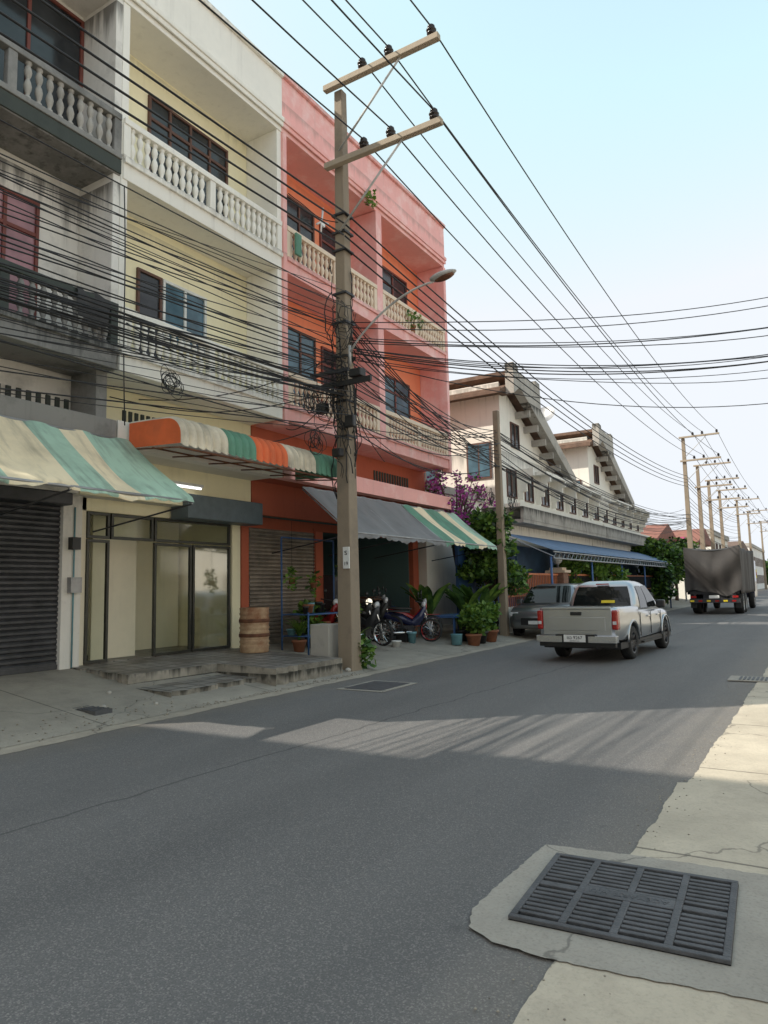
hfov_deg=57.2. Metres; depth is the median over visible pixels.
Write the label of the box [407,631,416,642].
paint can
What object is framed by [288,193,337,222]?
power cable
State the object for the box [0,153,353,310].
power cable
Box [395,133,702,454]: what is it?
power cable
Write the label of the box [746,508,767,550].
utility pole
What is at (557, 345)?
power cable
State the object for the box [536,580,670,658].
pickup truck
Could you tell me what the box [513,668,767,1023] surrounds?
pavement
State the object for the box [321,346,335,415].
window
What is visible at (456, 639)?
paint bucket
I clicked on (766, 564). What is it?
distant tree
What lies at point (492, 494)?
cable coil
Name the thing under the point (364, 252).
power cable
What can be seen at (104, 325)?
power cable
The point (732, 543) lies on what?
distant house
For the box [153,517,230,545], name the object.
transom window
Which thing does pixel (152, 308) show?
power cable
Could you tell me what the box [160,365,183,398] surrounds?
cable coil
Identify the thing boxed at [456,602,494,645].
potted plant
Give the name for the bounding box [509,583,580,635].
parked car
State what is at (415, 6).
power cable
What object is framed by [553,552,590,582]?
shrub
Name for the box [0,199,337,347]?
power cable
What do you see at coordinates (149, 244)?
power cable
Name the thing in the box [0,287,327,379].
power cable
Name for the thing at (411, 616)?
motorcycle
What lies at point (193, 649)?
shop door
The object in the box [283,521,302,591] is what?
hanging plant
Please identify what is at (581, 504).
power cable
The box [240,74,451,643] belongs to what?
shophouse
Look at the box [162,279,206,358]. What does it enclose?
window
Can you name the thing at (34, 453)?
awning
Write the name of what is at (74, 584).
drain pipe
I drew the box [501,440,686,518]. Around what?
power cable
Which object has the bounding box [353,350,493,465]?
power cable
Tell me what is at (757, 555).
distant house
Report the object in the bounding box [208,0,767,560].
sky
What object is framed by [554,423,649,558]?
row house
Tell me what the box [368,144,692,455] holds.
power cable
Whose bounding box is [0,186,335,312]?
power cable
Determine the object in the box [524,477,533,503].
window
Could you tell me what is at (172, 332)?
power cable
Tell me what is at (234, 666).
shop platform
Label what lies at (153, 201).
power cable
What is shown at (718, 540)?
distant house
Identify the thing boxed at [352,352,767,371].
power cable
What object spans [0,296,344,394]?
power cable
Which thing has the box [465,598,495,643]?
potted plant
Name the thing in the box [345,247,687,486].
power cable
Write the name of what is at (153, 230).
power cable
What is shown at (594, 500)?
power cable
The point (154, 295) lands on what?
power cable
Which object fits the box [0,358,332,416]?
power cable
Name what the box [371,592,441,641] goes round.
motorcycle
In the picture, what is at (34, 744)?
gutter
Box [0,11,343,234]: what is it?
power cable
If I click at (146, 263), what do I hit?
power cable
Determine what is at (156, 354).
power cable
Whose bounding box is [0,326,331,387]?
power cable
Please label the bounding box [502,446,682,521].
power cable
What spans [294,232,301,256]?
green sheet
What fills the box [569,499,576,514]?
window
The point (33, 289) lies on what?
power cable
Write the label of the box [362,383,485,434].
power cable
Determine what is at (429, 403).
power cable
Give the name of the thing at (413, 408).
power cable
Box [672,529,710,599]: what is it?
distant house
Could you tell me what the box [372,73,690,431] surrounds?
power cable
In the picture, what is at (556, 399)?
power cable
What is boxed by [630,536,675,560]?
roadside tree
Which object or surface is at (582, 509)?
power cable
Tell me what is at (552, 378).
power cable
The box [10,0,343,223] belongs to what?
power cable
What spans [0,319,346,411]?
power cable
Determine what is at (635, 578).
fence
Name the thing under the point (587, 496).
power cable
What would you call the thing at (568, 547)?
canopy
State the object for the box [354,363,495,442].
power cable
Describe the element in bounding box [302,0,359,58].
power cable
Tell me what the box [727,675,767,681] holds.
drain grate
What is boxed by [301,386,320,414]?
cable coil
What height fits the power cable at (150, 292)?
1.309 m
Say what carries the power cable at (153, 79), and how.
attached to the utility pole at (344, 452)
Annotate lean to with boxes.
[418,481,483,624]
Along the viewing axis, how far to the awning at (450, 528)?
19.38 m
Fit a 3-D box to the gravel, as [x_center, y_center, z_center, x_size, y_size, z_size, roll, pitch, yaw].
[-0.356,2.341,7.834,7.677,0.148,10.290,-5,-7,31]
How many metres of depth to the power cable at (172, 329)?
10.10 m
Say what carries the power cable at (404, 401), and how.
attached to the utility pole at (344, 452)
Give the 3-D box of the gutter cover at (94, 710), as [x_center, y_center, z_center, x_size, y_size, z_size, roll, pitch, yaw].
[-3.770,2.537,8.989,0.600,0.078,0.250,-5,-7,31]
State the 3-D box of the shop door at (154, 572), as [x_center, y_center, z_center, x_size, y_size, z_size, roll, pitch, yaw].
[-4.015,1.641,13.363,0.060,2.080,0.920,-5,-7,31]
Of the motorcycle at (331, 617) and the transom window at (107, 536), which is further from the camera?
the motorcycle at (331, 617)
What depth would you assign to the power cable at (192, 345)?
10.77 m
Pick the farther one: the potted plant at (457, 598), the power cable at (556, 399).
the potted plant at (457, 598)
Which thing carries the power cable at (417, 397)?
attached to the utility pole at (344, 452)
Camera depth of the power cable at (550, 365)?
14.82 m
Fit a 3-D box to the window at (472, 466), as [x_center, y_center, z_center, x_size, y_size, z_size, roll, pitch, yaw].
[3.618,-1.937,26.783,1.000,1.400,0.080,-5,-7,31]
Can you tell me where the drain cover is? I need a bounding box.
[337,680,416,691]
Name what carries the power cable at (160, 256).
attached to the utility pole at (344, 452)
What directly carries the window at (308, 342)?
in the shophouse at (402, 224)
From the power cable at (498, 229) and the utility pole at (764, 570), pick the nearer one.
the power cable at (498, 229)
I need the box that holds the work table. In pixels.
[430,613,458,637]
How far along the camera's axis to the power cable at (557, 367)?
14.82 m
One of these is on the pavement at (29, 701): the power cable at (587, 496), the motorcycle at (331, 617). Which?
the motorcycle at (331, 617)
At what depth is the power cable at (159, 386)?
9.54 m
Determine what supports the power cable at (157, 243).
attached to the utility pole at (344, 452)
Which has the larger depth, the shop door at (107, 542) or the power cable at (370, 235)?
the power cable at (370, 235)
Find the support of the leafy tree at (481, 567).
on the pavement at (29, 701)
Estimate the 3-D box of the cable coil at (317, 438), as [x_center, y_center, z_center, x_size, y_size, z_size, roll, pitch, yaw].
[-1.271,-1.313,13.196,0.204,0.500,0.490,-5,-7,31]
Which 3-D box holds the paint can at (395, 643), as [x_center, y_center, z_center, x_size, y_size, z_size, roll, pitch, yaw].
[0.289,3.128,16.700,0.254,0.154,0.248,-5,-7,31]
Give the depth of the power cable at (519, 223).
19.50 m
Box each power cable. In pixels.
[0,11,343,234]
[0,31,344,246]
[0,119,339,298]
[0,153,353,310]
[0,160,330,307]
[0,169,345,304]
[0,172,346,324]
[0,175,339,328]
[0,185,350,338]
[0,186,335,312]
[0,189,331,340]
[0,192,316,319]
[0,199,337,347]
[0,206,338,322]
[0,212,334,323]
[0,224,330,355]
[0,233,345,358]
[0,235,344,338]
[0,239,340,361]
[0,245,330,345]
[0,253,334,369]
[0,262,336,361]
[0,267,321,389]
[0,268,344,373]
[0,270,342,388]
[0,277,337,381]
[0,278,313,379]
[0,280,343,395]
[0,282,338,365]
[0,286,348,375]
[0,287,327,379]
[0,289,341,396]
[0,293,325,388]
[0,296,339,385]
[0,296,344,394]
[0,298,336,396]
[0,306,338,397]
[0,308,330,413]
[0,309,349,409]
[0,317,352,396]
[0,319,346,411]
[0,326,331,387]
[0,333,353,391]
[0,340,351,439]
[0,341,332,411]
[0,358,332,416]
[0,366,330,427]
[0,370,349,414]
[0,388,346,427]
[0,392,332,428]
[1,174,346,291]
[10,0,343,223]
[14,336,341,392]
[17,344,337,399]
[39,0,343,211]
[43,308,328,373]
[110,388,339,412]
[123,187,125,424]
[126,322,335,397]
[139,353,339,400]
[198,0,361,137]
[251,0,388,126]
[273,418,340,441]
[286,379,336,429]
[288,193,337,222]
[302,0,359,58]
[331,0,432,108]
[335,309,489,460]
[344,211,685,475]
[344,235,686,482]
[345,0,386,45]
[345,224,686,479]
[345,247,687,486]
[350,327,767,346]
[350,335,767,347]
[351,297,767,322]
[351,306,766,330]
[351,327,765,342]
[351,338,490,453]
[351,342,498,459]
[351,347,767,365]
[351,352,765,374]
[351,356,765,379]
[352,321,498,466]
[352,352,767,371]
[352,357,767,407]
[352,400,492,449]
[352,406,495,463]
[353,331,490,443]
[353,333,499,466]
[353,343,492,450]
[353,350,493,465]
[353,394,499,445]
[354,347,496,440]
[354,348,767,368]
[354,350,765,367]
[354,360,766,383]
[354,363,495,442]
[355,361,492,459]
[355,384,498,454]
[355,388,490,437]
[355,432,496,440]
[357,395,499,457]
[357,400,496,450]
[357,415,384,461]
[357,424,493,455]
[357,427,490,435]
[357,433,495,473]
[358,383,494,437]
[358,422,450,475]
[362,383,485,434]
[364,382,493,466]
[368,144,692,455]
[368,381,494,430]
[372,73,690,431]
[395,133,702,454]
[398,61,700,430]
[410,0,429,24]
[440,40,716,429]
[443,122,716,452]
[500,433,692,514]
[500,435,683,513]
[500,437,678,519]
[501,434,673,516]
[501,439,675,517]
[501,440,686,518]
[501,445,683,525]
[501,448,682,515]
[501,454,683,533]
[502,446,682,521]
[502,460,686,529]
[502,462,686,525]
[502,465,687,522]
[502,466,684,524]
[502,468,684,522]
[502,469,686,531]
[503,468,683,528]
[503,470,677,524]
[522,459,686,522]
[524,474,683,520]
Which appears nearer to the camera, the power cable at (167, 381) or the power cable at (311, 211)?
the power cable at (167, 381)
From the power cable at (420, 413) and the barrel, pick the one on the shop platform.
the barrel
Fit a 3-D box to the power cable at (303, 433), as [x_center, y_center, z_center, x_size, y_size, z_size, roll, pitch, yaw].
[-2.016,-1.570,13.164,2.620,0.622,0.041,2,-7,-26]
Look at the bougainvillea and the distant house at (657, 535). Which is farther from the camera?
the distant house at (657, 535)
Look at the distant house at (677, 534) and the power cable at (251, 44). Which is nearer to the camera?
the power cable at (251, 44)
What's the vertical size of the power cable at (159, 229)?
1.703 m
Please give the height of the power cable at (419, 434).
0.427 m
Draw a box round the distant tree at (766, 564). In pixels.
[765,559,767,584]
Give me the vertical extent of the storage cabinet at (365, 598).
0.930 m
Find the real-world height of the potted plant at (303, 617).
1.096 m
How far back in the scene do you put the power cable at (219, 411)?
12.74 m
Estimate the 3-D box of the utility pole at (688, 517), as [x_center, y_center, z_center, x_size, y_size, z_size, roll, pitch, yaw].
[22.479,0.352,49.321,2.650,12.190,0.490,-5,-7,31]
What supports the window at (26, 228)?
in the shophouse at (40, 100)
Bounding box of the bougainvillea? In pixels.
[424,468,495,561]
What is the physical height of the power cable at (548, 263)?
0.928 m
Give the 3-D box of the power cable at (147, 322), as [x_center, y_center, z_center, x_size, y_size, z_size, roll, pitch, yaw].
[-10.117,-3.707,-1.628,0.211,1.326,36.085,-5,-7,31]
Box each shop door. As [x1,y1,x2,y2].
[83,539,109,663]
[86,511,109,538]
[151,543,191,655]
[191,545,230,651]
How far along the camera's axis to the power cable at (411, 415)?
16.10 m
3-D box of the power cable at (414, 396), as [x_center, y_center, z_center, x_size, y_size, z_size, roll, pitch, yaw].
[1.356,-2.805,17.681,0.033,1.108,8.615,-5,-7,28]
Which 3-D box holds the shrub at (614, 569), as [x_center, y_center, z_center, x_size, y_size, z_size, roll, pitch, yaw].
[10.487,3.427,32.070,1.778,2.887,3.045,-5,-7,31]
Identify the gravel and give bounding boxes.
[0,672,754,1020]
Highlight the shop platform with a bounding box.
[70,648,341,697]
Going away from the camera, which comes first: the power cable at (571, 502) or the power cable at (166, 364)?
the power cable at (166, 364)
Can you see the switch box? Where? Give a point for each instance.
(74, 543)
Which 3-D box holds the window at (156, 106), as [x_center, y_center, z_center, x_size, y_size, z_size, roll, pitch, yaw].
[-3.888,-6.749,14.096,0.070,2.150,2.100,-5,-7,31]
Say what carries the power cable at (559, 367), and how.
attached to the utility pole at (344, 452)
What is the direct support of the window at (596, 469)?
in the row house at (591, 462)
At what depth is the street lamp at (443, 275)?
13.05 m
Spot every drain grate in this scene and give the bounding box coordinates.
[508,853,738,965]
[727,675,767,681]
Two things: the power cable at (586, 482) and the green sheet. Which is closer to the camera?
the green sheet
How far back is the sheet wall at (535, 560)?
27.69 m
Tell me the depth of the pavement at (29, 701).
9.94 m
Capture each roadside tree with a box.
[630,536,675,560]
[636,557,678,603]
[661,538,684,601]
[669,536,699,600]
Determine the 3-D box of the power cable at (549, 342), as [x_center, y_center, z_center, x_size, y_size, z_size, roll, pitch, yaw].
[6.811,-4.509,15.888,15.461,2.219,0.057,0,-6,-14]
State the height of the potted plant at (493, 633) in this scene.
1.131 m
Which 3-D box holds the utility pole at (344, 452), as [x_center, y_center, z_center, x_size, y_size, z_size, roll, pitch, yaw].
[-0.059,-3.050,13.478,3.040,12.190,0.756,-5,-7,31]
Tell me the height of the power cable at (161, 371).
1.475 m
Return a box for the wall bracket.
[316,208,328,231]
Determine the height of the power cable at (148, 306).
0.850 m
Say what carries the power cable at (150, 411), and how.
attached to the utility pole at (344, 452)
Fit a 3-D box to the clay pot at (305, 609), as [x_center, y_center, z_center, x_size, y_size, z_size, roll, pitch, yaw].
[-1.627,2.041,14.638,0.130,0.153,0.127,-5,-7,31]
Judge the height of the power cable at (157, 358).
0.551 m
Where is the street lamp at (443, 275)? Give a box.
[348,269,455,365]
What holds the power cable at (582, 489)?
attached to the utility pole at (503, 596)
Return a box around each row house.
[424,362,606,553]
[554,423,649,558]
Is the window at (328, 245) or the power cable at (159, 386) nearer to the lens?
the power cable at (159, 386)
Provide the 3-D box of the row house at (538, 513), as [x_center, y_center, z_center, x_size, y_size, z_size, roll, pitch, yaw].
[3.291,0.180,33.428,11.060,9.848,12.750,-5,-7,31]
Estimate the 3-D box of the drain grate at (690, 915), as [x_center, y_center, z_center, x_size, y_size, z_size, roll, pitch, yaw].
[1.187,1.878,3.419,0.930,0.025,0.860,-5,-7,28]
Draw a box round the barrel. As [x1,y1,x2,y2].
[239,607,269,652]
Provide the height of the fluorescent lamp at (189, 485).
0.093 m
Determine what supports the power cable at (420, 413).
attached to the utility pole at (344, 452)
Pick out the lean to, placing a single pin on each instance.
(435, 576)
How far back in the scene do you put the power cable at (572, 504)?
28.75 m
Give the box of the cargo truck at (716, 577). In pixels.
[683,545,757,612]
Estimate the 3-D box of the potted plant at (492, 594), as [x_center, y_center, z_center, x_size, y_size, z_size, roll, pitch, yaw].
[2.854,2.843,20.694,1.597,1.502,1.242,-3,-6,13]
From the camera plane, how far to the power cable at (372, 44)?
11.45 m
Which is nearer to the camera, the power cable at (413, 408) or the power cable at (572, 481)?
the power cable at (413, 408)
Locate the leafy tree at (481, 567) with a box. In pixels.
[451,506,531,629]
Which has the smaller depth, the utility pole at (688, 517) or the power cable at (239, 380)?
the power cable at (239, 380)
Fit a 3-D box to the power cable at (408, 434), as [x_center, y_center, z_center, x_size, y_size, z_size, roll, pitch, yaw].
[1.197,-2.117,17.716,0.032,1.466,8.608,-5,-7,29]
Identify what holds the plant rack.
on the pavement at (29, 701)
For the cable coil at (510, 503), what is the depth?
21.86 m
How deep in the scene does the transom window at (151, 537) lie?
12.65 m
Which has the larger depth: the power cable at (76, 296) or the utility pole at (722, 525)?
the utility pole at (722, 525)
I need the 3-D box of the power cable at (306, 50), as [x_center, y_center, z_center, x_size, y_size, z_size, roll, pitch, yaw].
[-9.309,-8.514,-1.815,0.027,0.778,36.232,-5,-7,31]
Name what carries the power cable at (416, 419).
attached to the utility pole at (344, 452)
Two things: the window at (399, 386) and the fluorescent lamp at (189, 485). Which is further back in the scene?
the window at (399, 386)
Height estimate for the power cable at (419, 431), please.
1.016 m
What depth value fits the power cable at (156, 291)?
9.66 m
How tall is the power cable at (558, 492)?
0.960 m
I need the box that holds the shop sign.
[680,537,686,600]
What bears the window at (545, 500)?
in the row house at (538, 513)
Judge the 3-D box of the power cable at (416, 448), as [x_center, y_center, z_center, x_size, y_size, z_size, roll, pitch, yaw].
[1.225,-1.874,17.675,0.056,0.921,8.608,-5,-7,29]
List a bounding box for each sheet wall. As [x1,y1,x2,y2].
[455,544,516,628]
[515,546,639,599]
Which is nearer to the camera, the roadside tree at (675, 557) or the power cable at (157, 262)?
the power cable at (157, 262)
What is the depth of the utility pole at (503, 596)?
21.13 m
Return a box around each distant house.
[640,525,676,598]
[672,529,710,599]
[706,529,728,548]
[728,541,747,550]
[745,543,764,589]
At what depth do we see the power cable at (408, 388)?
16.46 m
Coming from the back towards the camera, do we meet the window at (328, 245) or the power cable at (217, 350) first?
the window at (328, 245)
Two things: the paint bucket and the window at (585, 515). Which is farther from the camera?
the window at (585, 515)
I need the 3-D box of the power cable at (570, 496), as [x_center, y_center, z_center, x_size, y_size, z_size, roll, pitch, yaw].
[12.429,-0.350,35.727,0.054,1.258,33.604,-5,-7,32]
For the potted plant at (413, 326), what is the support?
on the shophouse at (402, 224)
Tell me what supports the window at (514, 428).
in the row house at (538, 513)
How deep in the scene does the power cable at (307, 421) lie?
14.30 m
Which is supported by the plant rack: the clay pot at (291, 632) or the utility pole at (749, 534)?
the clay pot at (291, 632)
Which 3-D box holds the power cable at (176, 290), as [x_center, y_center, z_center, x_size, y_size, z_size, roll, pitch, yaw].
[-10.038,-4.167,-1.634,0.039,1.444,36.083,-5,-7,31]
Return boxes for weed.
[359,633,376,668]
[364,189,377,208]
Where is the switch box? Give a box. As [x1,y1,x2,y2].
[68,537,80,549]
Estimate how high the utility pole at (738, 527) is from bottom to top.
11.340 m
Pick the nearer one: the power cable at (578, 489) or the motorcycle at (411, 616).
the motorcycle at (411, 616)
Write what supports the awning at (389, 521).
attached to the shophouse at (402, 224)
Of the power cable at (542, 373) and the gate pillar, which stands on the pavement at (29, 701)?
the gate pillar
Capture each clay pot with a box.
[286,629,295,634]
[303,604,313,612]
[303,606,308,613]
[315,602,322,611]
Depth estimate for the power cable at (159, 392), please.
9.41 m
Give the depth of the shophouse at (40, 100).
11.08 m
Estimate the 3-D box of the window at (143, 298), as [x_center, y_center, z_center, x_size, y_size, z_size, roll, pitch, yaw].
[-4.316,-3.498,12.913,0.070,1.850,0.570,-5,-7,31]
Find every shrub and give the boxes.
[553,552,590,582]
[580,557,610,581]
[604,556,631,580]
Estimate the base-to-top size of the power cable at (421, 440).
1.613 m
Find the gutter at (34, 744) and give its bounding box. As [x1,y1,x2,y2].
[0,605,690,754]
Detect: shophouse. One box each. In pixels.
[0,0,123,675]
[73,0,284,665]
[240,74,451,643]
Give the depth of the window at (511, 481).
26.97 m
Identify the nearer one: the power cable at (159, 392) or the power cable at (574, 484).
the power cable at (159, 392)
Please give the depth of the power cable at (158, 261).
10.17 m
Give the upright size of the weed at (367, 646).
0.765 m
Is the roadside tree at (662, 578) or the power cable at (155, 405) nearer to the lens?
the power cable at (155, 405)
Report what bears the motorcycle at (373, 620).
on the pavement at (29, 701)
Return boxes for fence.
[499,573,655,632]
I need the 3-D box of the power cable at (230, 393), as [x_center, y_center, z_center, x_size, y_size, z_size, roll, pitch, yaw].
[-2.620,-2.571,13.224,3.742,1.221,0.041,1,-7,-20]
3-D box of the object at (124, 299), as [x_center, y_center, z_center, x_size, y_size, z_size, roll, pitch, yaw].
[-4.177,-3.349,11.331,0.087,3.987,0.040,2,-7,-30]
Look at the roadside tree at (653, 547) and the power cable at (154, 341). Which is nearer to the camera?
the power cable at (154, 341)
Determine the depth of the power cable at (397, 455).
16.54 m
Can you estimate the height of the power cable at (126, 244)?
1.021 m
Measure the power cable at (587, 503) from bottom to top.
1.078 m
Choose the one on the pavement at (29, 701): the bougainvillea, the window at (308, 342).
the bougainvillea
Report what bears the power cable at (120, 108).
attached to the utility pole at (344, 452)
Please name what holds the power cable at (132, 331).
attached to the utility pole at (344, 452)
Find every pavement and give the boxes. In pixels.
[0,598,690,747]
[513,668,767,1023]
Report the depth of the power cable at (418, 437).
16.39 m
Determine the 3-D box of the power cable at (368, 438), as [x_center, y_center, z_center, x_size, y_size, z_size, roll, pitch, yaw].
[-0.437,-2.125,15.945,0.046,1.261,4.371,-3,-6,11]
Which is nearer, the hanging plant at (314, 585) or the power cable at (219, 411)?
the power cable at (219, 411)
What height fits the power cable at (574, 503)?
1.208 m
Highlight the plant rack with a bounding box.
[280,536,337,654]
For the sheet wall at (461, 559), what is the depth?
21.79 m
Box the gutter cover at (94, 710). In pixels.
[75,705,111,715]
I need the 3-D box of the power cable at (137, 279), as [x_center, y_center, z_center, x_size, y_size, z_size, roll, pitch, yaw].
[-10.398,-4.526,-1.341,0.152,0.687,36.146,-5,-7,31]
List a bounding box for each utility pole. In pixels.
[310,23,442,670]
[492,410,509,635]
[679,429,720,548]
[693,458,732,548]
[705,474,740,548]
[716,485,748,547]
[734,496,760,548]
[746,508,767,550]
[760,520,767,589]
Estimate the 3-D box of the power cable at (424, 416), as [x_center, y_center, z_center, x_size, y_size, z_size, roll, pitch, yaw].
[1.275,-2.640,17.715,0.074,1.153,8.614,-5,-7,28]
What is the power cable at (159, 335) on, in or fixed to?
attached to the utility pole at (344, 452)
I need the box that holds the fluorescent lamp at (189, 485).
[172,480,203,489]
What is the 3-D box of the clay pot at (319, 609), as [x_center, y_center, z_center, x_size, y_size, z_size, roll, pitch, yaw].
[-1.452,2.093,15.514,0.207,0.232,0.202,-5,-7,31]
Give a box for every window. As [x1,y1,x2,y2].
[0,0,84,126]
[0,184,39,318]
[110,513,153,541]
[136,267,162,357]
[147,94,227,217]
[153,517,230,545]
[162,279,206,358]
[287,194,314,269]
[288,326,316,409]
[319,224,334,280]
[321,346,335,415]
[382,265,407,325]
[385,375,410,441]
[424,471,436,482]
[466,441,491,480]
[506,469,517,498]
[510,422,519,448]
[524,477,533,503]
[541,483,549,507]
[556,495,563,510]
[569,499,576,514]
[582,504,588,517]
[593,465,599,484]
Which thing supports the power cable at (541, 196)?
attached to the utility pole at (344, 452)
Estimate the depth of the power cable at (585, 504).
28.53 m
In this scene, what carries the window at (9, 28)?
in the shophouse at (40, 100)
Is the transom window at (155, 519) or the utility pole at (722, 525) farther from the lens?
the utility pole at (722, 525)
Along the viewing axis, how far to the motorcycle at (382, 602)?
18.70 m
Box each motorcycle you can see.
[305,589,337,622]
[360,586,394,628]
[360,588,402,636]
[360,589,380,640]
[360,591,393,645]
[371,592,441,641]
[381,590,442,636]
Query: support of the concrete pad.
on the pavement at (728, 829)
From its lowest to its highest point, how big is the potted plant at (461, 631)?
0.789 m
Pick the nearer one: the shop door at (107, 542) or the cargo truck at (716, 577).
the shop door at (107, 542)
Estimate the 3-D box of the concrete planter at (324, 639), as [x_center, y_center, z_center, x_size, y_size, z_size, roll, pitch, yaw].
[-1.130,2.581,13.633,0.440,0.820,0.400,-5,-7,31]
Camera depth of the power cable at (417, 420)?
16.62 m
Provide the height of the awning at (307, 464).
0.591 m
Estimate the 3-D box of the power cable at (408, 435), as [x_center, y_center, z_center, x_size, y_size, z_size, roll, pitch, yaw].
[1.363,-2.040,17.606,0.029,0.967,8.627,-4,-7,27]
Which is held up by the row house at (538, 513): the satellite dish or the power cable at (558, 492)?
the satellite dish
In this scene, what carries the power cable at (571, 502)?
attached to the utility pole at (503, 596)
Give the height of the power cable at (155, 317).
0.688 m
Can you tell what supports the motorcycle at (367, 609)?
on the pavement at (29, 701)
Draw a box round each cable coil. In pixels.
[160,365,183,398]
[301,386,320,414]
[304,428,326,454]
[487,488,494,505]
[508,492,516,510]
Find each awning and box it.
[0,415,193,532]
[129,416,336,480]
[272,486,446,558]
[375,504,496,560]
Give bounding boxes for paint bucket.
[450,634,462,644]
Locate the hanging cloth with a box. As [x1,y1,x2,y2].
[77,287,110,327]
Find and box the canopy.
[510,534,671,607]
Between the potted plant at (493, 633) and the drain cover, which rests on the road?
the drain cover
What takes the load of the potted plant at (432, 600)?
on the pavement at (29, 701)
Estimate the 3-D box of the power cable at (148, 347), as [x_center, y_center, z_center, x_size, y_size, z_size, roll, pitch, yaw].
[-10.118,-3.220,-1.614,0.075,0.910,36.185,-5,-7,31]
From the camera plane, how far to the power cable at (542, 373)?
14.73 m
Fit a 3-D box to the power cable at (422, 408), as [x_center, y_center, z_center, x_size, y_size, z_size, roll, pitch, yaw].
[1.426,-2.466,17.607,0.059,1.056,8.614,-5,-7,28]
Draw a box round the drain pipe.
[67,507,81,667]
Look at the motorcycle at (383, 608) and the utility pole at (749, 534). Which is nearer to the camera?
the motorcycle at (383, 608)
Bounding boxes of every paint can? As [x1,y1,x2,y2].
[391,640,400,646]
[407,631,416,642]
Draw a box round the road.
[0,589,767,1023]
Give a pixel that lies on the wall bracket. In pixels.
(321, 224)
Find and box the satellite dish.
[541,407,554,420]
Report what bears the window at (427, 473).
in the row house at (538, 513)
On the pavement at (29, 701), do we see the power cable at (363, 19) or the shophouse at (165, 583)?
the shophouse at (165, 583)
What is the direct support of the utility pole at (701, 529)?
on the road
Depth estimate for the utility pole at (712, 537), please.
60.18 m
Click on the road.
(332, 853)
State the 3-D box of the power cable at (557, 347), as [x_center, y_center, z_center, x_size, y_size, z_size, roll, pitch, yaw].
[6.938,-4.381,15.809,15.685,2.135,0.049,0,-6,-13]
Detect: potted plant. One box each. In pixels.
[286,617,316,651]
[292,599,326,647]
[400,583,450,634]
[401,308,425,332]
[445,583,491,632]
[450,614,468,641]
[453,583,507,603]
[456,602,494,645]
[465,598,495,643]
[483,601,501,641]
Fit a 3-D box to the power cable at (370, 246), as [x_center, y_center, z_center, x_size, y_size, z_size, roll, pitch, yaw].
[10.402,-3.583,32.011,0.033,0.934,42.553,-5,-7,31]
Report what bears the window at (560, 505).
in the row house at (538, 513)
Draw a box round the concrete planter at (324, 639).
[310,623,337,657]
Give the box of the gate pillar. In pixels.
[545,554,570,583]
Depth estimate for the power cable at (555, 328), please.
14.92 m
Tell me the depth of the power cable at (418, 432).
16.14 m
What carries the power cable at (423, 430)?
attached to the utility pole at (344, 452)
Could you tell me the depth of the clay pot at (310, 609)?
15.04 m
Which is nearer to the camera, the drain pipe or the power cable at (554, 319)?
the drain pipe
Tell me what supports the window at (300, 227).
in the shophouse at (402, 224)
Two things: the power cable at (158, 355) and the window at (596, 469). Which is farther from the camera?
the window at (596, 469)
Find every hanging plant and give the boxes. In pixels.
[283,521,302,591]
[305,539,322,597]
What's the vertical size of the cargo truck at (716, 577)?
3.220 m
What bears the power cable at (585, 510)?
attached to the utility pole at (503, 596)
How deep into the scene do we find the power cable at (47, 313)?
9.65 m
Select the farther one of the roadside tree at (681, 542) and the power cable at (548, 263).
the roadside tree at (681, 542)
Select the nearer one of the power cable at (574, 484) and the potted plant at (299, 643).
the potted plant at (299, 643)
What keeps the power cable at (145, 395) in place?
attached to the utility pole at (344, 452)
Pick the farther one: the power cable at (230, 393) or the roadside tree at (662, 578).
the roadside tree at (662, 578)
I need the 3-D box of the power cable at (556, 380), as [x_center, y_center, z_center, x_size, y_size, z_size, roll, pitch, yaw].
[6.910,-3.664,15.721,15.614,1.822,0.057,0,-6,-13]
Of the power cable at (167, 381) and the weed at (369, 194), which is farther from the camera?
the weed at (369, 194)
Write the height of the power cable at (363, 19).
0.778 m
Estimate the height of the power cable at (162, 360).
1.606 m
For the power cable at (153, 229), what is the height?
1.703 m
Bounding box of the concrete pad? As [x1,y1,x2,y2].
[469,844,767,1001]
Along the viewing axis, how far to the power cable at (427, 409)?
17.01 m
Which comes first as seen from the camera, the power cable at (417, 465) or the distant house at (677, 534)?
the power cable at (417, 465)
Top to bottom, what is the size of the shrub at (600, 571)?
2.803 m
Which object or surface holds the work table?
on the pavement at (29, 701)
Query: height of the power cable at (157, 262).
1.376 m

